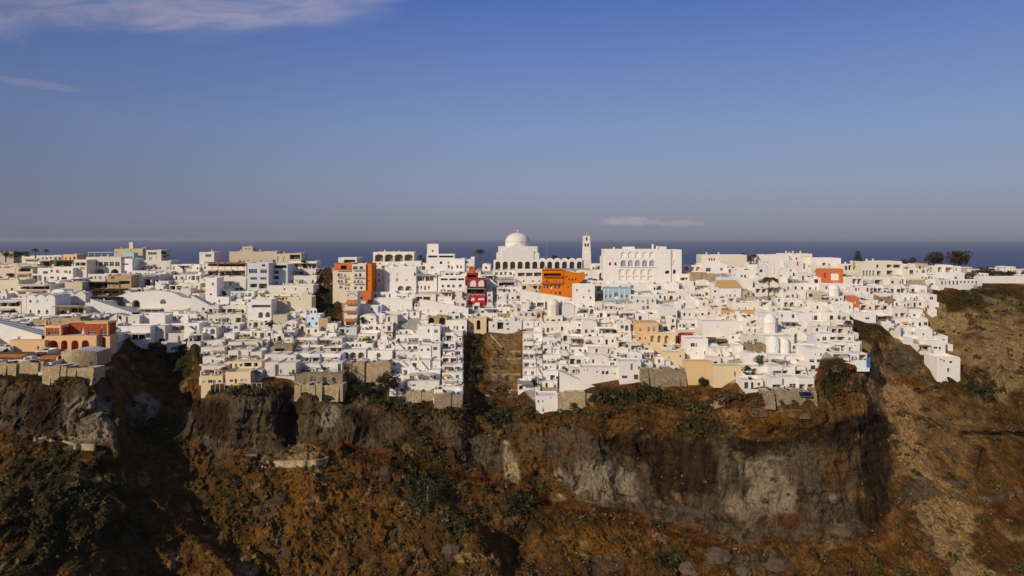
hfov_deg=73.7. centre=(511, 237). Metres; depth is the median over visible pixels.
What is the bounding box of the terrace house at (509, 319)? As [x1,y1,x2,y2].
[504,315,516,320]
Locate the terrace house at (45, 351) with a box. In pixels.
[35,347,58,355]
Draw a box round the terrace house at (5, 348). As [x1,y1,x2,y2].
[0,344,13,351]
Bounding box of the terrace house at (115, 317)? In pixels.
[108,312,127,321]
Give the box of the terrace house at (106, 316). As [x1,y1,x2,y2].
[98,313,117,319]
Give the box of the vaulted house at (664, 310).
[657,304,676,323]
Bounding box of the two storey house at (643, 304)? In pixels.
[633,296,656,312]
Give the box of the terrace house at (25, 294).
[18,292,32,297]
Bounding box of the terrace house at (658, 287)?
[648,282,667,293]
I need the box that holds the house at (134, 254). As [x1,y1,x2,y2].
[123,252,137,257]
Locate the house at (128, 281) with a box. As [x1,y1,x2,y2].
[107,274,142,290]
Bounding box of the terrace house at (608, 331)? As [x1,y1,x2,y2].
[597,323,617,337]
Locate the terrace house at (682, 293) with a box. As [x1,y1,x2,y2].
[675,287,691,298]
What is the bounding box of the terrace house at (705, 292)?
[700,287,708,298]
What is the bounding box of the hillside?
[0,266,1023,575]
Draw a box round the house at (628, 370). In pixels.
[616,356,640,383]
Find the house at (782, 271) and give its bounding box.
[772,263,789,276]
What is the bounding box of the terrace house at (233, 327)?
[225,323,244,330]
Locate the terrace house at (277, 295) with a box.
[266,293,282,299]
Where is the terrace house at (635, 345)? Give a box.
[625,340,641,352]
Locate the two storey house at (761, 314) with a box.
[754,310,768,327]
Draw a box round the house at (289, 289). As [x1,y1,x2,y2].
[267,283,318,293]
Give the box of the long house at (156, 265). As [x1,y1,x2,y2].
[140,256,179,270]
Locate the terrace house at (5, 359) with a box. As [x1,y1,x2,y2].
[0,358,14,361]
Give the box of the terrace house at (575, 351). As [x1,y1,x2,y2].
[570,344,586,362]
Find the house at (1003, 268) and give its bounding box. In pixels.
[997,266,1015,271]
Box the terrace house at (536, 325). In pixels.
[534,318,543,330]
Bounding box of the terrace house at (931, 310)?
[919,299,936,316]
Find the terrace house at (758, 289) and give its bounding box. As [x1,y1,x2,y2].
[750,284,775,296]
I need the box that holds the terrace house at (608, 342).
[602,336,615,346]
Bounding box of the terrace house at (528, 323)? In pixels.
[523,318,533,328]
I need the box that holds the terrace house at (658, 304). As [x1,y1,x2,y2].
[656,302,671,308]
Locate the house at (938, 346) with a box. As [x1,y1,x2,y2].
[920,339,946,353]
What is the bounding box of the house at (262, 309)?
[247,297,277,320]
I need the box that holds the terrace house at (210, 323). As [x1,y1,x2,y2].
[207,320,217,325]
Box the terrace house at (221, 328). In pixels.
[212,319,230,335]
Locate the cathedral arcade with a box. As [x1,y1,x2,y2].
[493,258,582,269]
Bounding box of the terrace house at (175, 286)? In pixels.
[169,283,183,291]
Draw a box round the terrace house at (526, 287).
[519,284,538,291]
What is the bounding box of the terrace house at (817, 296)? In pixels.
[813,292,830,301]
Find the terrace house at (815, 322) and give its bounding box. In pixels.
[805,320,829,324]
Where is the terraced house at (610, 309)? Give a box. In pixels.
[594,301,635,322]
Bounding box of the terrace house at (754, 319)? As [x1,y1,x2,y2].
[746,314,760,327]
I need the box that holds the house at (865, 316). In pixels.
[848,310,875,322]
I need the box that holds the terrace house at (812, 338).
[806,331,819,343]
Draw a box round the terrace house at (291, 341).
[284,338,296,342]
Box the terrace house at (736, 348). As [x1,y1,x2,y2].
[730,343,742,358]
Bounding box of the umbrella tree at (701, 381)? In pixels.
[698,377,708,387]
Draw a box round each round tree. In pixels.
[265,320,272,325]
[531,378,536,390]
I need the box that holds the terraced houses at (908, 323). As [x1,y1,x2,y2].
[891,306,929,338]
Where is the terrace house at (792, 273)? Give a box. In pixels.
[790,269,797,278]
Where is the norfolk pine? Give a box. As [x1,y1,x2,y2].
[853,251,862,265]
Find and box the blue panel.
[866,358,869,367]
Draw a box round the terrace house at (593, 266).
[588,263,599,269]
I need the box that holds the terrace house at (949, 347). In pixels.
[932,332,952,350]
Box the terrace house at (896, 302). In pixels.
[893,299,903,307]
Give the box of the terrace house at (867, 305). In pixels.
[860,300,884,312]
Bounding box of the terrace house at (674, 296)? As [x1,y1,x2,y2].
[666,293,678,301]
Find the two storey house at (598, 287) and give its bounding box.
[594,283,602,299]
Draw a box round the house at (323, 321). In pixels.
[319,317,330,329]
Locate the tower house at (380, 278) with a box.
[376,268,384,290]
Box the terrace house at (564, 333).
[561,329,568,343]
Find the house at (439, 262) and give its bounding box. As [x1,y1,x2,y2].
[426,254,455,270]
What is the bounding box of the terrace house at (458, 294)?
[455,290,461,299]
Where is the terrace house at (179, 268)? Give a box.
[170,264,193,272]
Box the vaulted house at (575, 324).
[569,319,581,335]
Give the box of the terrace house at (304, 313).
[300,309,309,323]
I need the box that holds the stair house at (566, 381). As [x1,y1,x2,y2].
[558,370,594,390]
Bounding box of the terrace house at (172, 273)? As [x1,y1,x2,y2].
[158,271,174,277]
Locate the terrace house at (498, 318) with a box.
[493,315,504,320]
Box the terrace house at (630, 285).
[616,281,634,289]
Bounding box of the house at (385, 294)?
[374,290,397,297]
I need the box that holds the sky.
[0,0,1023,239]
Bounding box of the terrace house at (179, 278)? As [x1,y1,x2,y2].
[173,274,186,282]
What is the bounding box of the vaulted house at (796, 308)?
[790,306,810,312]
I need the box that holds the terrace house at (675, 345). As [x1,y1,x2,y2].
[670,341,679,349]
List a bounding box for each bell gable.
[310,308,316,316]
[535,308,541,320]
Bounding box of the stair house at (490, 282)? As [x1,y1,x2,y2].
[486,275,496,287]
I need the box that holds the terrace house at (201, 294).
[192,291,204,298]
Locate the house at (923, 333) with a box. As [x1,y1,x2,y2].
[913,327,931,341]
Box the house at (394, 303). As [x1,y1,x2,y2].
[373,294,414,310]
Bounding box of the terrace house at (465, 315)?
[461,313,477,317]
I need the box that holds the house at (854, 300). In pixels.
[846,296,859,308]
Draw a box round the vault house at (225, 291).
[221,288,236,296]
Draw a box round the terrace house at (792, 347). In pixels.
[790,342,798,351]
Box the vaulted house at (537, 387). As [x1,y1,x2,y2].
[532,383,539,390]
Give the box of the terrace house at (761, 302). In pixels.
[753,295,771,310]
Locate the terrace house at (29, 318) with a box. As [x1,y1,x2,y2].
[25,315,51,320]
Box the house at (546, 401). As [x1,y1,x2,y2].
[535,391,557,413]
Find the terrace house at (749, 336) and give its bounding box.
[738,331,758,343]
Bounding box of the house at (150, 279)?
[139,273,169,286]
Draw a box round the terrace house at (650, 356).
[641,347,653,362]
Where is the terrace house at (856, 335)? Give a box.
[851,330,860,341]
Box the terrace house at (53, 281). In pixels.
[45,280,70,282]
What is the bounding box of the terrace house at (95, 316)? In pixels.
[90,311,108,319]
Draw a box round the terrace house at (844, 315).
[838,306,852,323]
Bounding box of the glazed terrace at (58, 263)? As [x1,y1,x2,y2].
[35,259,77,266]
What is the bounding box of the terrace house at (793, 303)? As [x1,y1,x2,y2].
[782,298,804,309]
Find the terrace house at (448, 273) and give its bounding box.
[440,271,460,274]
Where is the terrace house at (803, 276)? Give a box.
[795,271,810,280]
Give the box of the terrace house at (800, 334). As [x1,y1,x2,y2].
[787,326,805,340]
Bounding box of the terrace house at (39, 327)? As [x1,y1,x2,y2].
[32,324,43,330]
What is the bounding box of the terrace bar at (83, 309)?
[52,305,91,314]
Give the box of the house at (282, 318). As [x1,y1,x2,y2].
[272,312,291,326]
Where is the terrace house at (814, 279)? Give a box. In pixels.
[807,275,820,282]
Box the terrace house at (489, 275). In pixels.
[481,274,493,283]
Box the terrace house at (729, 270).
[727,267,748,273]
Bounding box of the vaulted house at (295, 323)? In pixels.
[286,318,302,329]
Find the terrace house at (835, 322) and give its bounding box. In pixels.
[828,319,853,331]
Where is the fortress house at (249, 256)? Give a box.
[229,249,282,261]
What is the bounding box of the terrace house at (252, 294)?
[244,290,257,299]
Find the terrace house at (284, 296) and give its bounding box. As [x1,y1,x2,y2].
[278,293,295,299]
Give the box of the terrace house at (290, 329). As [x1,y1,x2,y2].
[284,326,298,340]
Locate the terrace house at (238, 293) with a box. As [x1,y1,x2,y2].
[229,289,247,297]
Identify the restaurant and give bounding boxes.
[86,252,131,272]
[204,262,251,276]
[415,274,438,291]
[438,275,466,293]
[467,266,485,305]
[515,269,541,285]
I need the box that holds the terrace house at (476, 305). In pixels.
[473,303,479,309]
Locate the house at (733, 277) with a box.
[716,274,738,279]
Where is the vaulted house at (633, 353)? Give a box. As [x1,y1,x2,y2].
[628,349,641,358]
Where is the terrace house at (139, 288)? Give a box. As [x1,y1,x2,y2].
[130,286,145,291]
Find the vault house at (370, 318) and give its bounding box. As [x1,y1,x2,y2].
[360,313,377,325]
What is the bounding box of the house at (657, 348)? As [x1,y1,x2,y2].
[643,342,662,352]
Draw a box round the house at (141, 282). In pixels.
[137,277,143,287]
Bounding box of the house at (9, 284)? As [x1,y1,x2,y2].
[0,278,33,291]
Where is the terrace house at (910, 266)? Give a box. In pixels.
[901,263,917,268]
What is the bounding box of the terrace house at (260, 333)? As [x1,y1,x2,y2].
[253,325,271,337]
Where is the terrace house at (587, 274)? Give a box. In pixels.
[576,269,590,278]
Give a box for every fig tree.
[741,365,750,374]
[752,354,765,365]
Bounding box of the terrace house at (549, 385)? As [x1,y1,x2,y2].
[542,377,557,390]
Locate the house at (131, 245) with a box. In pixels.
[129,242,134,248]
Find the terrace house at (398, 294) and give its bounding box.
[396,292,409,296]
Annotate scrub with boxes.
[0,273,1023,575]
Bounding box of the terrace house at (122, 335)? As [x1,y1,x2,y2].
[116,329,128,341]
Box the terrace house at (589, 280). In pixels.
[585,278,592,282]
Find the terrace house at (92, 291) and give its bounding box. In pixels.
[70,290,93,293]
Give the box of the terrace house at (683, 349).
[679,343,685,358]
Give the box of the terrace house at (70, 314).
[60,313,82,315]
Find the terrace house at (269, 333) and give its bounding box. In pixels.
[265,327,273,337]
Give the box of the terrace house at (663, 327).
[659,318,670,331]
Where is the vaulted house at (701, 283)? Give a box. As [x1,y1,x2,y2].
[695,279,708,288]
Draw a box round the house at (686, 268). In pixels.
[682,264,699,272]
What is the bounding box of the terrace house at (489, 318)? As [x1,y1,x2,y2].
[487,315,491,326]
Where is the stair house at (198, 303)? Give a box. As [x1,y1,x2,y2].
[191,295,214,311]
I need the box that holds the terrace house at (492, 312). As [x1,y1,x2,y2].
[480,305,497,317]
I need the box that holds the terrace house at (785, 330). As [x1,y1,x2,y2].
[777,327,794,340]
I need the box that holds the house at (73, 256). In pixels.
[63,254,86,259]
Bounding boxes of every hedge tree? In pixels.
[400,449,416,465]
[411,478,448,514]
[522,491,539,504]
[963,380,986,397]
[970,285,985,292]
[979,393,996,406]
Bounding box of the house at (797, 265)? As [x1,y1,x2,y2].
[783,258,802,271]
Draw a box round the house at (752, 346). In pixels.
[743,341,764,352]
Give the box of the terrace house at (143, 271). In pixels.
[133,269,154,273]
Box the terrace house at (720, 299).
[714,294,725,305]
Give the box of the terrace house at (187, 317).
[175,311,199,322]
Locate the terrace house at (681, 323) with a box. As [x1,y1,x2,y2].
[676,318,696,328]
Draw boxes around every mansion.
[44,320,116,353]
[602,287,630,300]
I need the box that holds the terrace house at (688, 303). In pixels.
[678,297,697,308]
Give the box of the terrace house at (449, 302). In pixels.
[439,300,454,304]
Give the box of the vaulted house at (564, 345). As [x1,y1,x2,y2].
[561,340,569,354]
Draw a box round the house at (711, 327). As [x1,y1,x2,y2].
[697,318,746,336]
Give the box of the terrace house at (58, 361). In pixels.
[38,357,62,374]
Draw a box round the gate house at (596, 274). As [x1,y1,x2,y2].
[591,270,601,280]
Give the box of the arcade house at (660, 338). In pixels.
[646,332,674,345]
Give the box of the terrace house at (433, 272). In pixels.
[427,271,439,275]
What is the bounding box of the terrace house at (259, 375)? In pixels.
[250,366,264,380]
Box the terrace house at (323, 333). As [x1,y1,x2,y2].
[319,329,327,335]
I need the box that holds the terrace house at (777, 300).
[771,295,783,307]
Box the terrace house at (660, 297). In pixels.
[644,291,667,300]
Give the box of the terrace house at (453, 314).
[448,308,459,318]
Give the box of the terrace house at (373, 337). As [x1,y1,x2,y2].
[357,331,378,343]
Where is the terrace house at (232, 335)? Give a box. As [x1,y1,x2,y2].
[224,331,239,343]
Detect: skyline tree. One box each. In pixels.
[0,251,9,261]
[11,251,22,261]
[20,251,29,256]
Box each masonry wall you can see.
[33,436,74,444]
[73,443,95,450]
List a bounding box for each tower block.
[247,258,275,292]
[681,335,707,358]
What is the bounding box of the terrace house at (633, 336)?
[630,331,638,341]
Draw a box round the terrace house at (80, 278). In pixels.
[71,277,88,280]
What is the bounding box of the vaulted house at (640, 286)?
[635,282,650,291]
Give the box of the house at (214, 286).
[205,276,223,302]
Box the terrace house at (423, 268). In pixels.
[421,263,426,272]
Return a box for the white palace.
[600,244,681,283]
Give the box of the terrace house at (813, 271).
[807,266,824,275]
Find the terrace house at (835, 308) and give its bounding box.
[825,302,838,311]
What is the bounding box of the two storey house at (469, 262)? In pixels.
[465,257,474,270]
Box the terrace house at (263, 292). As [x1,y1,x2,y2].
[256,289,268,297]
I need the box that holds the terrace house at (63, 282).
[56,280,73,288]
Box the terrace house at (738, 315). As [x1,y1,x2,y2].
[730,311,746,320]
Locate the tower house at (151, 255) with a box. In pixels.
[146,247,170,260]
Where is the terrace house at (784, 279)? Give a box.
[779,275,787,283]
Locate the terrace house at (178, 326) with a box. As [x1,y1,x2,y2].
[167,321,189,332]
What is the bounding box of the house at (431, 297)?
[415,293,437,301]
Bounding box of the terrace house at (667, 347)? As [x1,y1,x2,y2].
[662,344,671,349]
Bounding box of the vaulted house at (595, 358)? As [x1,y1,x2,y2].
[589,352,608,364]
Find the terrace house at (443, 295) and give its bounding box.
[438,288,452,300]
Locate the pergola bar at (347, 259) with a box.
[338,257,359,262]
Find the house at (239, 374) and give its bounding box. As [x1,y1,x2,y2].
[225,366,260,385]
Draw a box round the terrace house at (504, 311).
[497,304,509,316]
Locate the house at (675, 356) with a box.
[661,350,684,366]
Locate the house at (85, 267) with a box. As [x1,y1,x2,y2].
[74,259,95,276]
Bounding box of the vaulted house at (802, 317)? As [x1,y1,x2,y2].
[794,311,812,328]
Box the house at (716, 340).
[706,337,727,343]
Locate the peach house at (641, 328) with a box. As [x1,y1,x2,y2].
[633,320,658,343]
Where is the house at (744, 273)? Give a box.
[731,270,755,278]
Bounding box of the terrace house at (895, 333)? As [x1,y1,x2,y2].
[886,323,900,338]
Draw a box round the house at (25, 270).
[13,262,46,276]
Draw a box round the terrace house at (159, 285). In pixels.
[155,276,172,288]
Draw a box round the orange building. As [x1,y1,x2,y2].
[541,266,584,296]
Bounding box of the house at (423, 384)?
[407,376,440,390]
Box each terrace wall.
[258,456,328,468]
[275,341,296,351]
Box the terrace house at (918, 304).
[908,300,923,307]
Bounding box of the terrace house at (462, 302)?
[454,298,467,307]
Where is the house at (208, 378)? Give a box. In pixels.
[201,372,222,397]
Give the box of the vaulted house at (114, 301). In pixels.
[107,299,118,304]
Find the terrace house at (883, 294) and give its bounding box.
[874,291,890,296]
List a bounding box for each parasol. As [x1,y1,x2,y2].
[408,372,422,375]
[423,372,436,375]
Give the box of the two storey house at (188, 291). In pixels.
[181,283,197,296]
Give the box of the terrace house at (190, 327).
[184,318,207,339]
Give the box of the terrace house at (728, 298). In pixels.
[724,296,735,302]
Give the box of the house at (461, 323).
[446,317,467,334]
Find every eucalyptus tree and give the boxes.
[901,257,916,263]
[923,251,945,265]
[944,251,972,265]
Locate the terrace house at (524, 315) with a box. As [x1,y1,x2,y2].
[517,309,534,320]
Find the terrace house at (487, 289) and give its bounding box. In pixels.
[483,286,492,299]
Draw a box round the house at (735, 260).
[696,252,746,267]
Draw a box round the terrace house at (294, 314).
[290,309,302,319]
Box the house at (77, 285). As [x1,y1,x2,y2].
[65,281,89,289]
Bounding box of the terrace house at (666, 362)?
[663,360,678,367]
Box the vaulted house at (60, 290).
[51,288,72,293]
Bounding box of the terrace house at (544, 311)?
[534,307,546,319]
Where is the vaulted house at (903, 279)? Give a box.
[892,276,905,283]
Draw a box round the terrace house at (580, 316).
[573,313,586,319]
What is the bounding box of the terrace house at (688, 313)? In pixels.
[678,307,698,319]
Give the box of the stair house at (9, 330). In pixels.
[0,318,44,343]
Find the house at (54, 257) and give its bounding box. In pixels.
[40,254,62,259]
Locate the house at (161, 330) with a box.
[155,324,171,341]
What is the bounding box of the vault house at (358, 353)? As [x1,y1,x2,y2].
[343,347,369,360]
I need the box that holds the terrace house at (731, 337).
[725,332,741,343]
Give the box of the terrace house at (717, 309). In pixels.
[712,305,726,314]
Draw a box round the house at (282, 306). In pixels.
[277,299,287,312]
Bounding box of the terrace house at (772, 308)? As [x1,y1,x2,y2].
[764,302,782,311]
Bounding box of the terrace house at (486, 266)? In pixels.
[482,260,490,270]
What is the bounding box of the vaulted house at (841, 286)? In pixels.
[834,283,850,292]
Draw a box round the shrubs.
[0,279,1023,575]
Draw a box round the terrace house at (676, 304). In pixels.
[669,301,680,310]
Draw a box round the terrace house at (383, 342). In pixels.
[377,336,389,349]
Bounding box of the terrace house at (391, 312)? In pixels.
[385,310,401,319]
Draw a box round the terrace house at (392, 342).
[389,339,396,347]
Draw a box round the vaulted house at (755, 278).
[751,275,774,286]
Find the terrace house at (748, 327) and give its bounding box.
[742,324,758,333]
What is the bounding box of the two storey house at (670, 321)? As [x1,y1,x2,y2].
[665,316,675,332]
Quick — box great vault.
[111,291,190,312]
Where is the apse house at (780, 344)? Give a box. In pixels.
[759,334,793,353]
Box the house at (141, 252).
[114,246,152,259]
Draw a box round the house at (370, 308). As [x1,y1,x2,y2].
[360,300,382,315]
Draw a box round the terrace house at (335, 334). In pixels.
[326,331,340,343]
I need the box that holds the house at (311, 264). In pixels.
[289,260,320,268]
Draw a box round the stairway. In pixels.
[490,334,501,359]
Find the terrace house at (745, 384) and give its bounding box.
[736,376,762,393]
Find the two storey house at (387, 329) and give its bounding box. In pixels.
[380,322,393,339]
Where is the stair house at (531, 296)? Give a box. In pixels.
[520,290,571,304]
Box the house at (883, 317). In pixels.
[876,309,893,330]
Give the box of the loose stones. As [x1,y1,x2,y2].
[0,312,1023,575]
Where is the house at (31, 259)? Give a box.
[22,255,39,263]
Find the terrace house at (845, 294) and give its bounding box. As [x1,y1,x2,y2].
[840,289,855,300]
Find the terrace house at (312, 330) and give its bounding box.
[306,325,321,334]
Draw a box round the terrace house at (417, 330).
[416,318,427,334]
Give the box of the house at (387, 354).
[367,347,394,359]
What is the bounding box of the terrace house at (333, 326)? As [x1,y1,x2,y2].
[326,321,340,332]
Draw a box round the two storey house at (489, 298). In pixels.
[487,287,492,306]
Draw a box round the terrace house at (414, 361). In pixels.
[409,356,418,369]
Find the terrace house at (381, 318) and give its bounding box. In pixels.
[376,311,385,323]
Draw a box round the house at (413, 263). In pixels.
[403,260,422,267]
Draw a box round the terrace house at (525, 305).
[521,299,530,310]
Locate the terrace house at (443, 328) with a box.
[430,323,445,336]
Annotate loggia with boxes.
[373,250,416,263]
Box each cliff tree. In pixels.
[344,363,353,388]
[351,382,372,401]
[375,370,399,402]
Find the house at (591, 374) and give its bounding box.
[579,364,617,383]
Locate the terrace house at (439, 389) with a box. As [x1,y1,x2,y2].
[433,385,442,403]
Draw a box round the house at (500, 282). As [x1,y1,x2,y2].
[497,276,515,286]
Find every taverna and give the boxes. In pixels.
[0,298,21,312]
[0,352,42,358]
[15,282,63,293]
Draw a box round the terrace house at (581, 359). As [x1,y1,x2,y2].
[569,353,588,365]
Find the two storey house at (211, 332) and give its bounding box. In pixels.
[203,325,218,338]
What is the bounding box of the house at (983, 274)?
[965,273,988,277]
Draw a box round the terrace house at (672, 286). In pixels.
[663,281,678,290]
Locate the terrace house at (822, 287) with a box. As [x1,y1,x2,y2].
[816,282,832,292]
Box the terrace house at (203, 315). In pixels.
[197,311,211,320]
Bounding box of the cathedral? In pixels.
[496,229,538,259]
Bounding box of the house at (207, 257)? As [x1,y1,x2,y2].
[199,250,222,263]
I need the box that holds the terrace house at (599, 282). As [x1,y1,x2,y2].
[592,278,603,284]
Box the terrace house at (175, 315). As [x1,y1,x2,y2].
[173,309,179,321]
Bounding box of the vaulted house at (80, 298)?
[58,292,91,304]
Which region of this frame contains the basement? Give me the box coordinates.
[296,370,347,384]
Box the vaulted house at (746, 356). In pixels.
[738,350,760,363]
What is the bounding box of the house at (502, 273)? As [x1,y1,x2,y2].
[493,270,512,276]
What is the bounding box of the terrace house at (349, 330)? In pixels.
[339,325,358,334]
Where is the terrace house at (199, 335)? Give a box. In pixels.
[187,329,205,349]
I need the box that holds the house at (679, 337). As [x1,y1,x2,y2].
[678,333,692,343]
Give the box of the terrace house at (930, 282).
[925,279,936,289]
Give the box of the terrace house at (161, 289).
[150,288,171,290]
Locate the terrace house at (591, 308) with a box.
[586,305,594,314]
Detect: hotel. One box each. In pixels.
[199,336,229,384]
[227,338,267,360]
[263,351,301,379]
[285,267,319,284]
[295,334,346,371]
[333,263,375,303]
[388,353,410,385]
[395,328,418,359]
[418,324,441,379]
[442,330,463,392]
[497,285,520,308]
[523,331,542,388]
[542,335,560,381]
[763,349,817,394]
[778,283,818,299]
[850,259,901,277]
[859,276,902,293]
[885,284,938,306]
[920,261,964,279]
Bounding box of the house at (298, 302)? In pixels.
[288,295,315,312]
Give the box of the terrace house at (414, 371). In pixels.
[409,366,419,376]
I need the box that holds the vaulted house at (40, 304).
[27,293,70,315]
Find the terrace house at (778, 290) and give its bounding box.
[770,286,782,296]
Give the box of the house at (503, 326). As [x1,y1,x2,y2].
[489,318,521,333]
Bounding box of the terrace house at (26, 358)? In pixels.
[8,356,44,362]
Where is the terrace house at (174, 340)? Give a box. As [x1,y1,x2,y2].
[161,333,186,351]
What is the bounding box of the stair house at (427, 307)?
[419,299,468,315]
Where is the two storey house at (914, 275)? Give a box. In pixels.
[900,268,926,282]
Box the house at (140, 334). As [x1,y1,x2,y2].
[118,323,159,348]
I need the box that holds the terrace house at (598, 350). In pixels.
[587,346,613,357]
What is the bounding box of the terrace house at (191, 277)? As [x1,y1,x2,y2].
[184,272,205,282]
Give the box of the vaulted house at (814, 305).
[806,300,831,311]
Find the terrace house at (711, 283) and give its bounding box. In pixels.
[708,278,722,285]
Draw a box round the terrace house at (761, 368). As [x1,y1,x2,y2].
[739,363,766,378]
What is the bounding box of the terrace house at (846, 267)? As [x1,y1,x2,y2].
[836,262,856,272]
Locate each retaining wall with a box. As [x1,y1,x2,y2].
[0,359,54,376]
[33,316,93,325]
[42,364,104,384]
[294,381,346,401]
[346,359,392,385]
[406,388,433,408]
[434,390,463,408]
[558,390,591,411]
[639,366,686,388]
[682,359,713,384]
[687,272,727,284]
[710,363,742,387]
[721,310,756,314]
[758,385,817,409]
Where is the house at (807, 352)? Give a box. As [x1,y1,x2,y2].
[796,344,826,362]
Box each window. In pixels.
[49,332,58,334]
[249,269,256,272]
[621,260,625,266]
[628,260,632,266]
[635,260,639,266]
[642,260,646,266]
[649,260,653,266]
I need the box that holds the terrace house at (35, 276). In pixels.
[30,273,37,281]
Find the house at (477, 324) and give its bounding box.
[468,313,486,333]
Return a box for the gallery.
[38,266,76,281]
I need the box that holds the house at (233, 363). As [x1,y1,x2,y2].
[226,356,266,370]
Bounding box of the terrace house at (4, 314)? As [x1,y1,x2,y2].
[0,313,16,317]
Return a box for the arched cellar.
[428,314,447,324]
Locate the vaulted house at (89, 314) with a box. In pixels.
[74,312,97,317]
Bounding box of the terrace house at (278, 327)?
[273,323,286,333]
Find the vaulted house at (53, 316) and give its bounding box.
[41,315,59,319]
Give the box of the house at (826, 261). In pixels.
[809,257,840,266]
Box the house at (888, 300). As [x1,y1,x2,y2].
[873,293,892,305]
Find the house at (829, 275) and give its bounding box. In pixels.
[816,267,842,282]
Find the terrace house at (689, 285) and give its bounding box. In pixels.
[681,279,694,290]
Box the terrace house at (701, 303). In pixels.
[693,296,708,309]
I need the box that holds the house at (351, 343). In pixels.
[343,339,367,346]
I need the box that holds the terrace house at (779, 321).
[769,311,781,326]
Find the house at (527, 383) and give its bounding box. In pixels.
[517,378,532,394]
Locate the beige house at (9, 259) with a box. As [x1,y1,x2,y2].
[0,252,22,262]
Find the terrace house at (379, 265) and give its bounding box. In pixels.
[376,263,387,268]
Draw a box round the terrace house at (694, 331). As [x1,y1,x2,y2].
[672,327,698,337]
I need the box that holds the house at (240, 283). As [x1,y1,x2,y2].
[224,277,246,290]
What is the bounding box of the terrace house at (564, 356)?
[559,349,568,363]
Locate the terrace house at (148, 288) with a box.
[141,286,154,290]
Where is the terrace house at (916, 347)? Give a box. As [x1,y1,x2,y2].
[910,342,931,354]
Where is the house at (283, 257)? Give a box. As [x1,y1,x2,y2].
[276,251,288,262]
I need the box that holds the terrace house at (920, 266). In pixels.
[908,263,927,268]
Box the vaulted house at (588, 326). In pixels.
[580,318,596,336]
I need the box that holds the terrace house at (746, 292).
[741,288,755,300]
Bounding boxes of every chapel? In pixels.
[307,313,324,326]
[544,299,562,320]
[756,311,783,334]
[827,281,843,300]
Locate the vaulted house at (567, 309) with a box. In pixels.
[561,302,574,318]
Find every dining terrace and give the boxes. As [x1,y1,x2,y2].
[82,288,127,295]
[89,281,116,287]
[91,293,122,305]
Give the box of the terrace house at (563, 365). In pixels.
[560,360,567,371]
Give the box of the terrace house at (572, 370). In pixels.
[568,362,588,377]
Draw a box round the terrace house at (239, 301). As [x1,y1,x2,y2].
[230,298,245,305]
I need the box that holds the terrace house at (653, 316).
[648,312,659,321]
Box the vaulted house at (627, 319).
[624,316,631,331]
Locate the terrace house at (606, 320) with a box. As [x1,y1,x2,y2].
[585,312,611,325]
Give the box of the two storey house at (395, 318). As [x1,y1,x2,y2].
[386,313,399,329]
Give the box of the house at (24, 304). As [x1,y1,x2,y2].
[22,295,28,312]
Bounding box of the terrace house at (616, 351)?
[613,346,627,357]
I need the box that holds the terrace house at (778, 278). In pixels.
[770,276,782,286]
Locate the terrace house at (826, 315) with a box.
[818,309,837,320]
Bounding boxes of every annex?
[9,338,51,351]
[931,279,981,290]
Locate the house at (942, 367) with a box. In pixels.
[924,354,959,381]
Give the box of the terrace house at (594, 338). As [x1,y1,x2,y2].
[584,332,602,346]
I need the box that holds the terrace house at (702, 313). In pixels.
[697,309,707,317]
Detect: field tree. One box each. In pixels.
[966,271,978,278]
[985,270,996,275]
[1006,271,1017,274]
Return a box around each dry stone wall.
[485,389,517,395]
[485,395,518,398]
[486,373,520,378]
[486,380,517,383]
[488,364,520,367]
[490,357,520,359]
[503,350,520,357]
[709,391,744,408]
[731,407,811,418]
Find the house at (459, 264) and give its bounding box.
[454,255,465,271]
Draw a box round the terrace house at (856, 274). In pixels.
[850,269,861,276]
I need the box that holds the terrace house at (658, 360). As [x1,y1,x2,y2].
[654,354,663,367]
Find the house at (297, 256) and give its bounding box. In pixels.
[289,253,306,260]
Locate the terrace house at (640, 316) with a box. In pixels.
[634,311,648,319]
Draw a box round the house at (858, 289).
[845,285,869,293]
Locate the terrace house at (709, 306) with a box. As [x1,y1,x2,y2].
[705,303,715,314]
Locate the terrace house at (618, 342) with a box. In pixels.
[615,339,627,348]
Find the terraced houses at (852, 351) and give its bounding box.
[806,324,868,370]
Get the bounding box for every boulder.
[441,543,461,556]
[678,561,699,575]
[704,546,733,565]
[735,565,752,575]
[761,558,793,572]
[830,522,853,537]
[923,540,932,545]
[951,541,961,546]
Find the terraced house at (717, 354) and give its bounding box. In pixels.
[704,345,733,362]
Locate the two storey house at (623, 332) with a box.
[616,320,630,341]
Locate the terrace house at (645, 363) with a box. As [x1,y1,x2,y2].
[639,356,652,367]
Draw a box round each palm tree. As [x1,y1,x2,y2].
[219,367,226,383]
[251,370,259,383]
[474,250,485,269]
[761,277,779,299]
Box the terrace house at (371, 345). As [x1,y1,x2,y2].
[366,342,374,347]
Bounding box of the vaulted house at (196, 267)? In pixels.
[191,264,201,271]
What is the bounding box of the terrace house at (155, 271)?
[149,270,164,273]
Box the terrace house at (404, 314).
[400,309,409,320]
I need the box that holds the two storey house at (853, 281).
[843,277,862,286]
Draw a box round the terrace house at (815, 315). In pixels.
[805,311,819,319]
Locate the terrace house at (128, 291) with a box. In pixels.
[123,289,138,293]
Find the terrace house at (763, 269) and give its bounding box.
[754,264,773,275]
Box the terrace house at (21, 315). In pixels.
[12,313,31,317]
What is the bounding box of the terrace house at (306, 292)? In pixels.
[301,291,313,294]
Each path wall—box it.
[963,434,1022,436]
[978,489,1019,505]
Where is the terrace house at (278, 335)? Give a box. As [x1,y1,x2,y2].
[271,330,286,345]
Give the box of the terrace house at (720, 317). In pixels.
[713,314,725,319]
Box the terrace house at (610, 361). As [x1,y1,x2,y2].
[607,358,615,364]

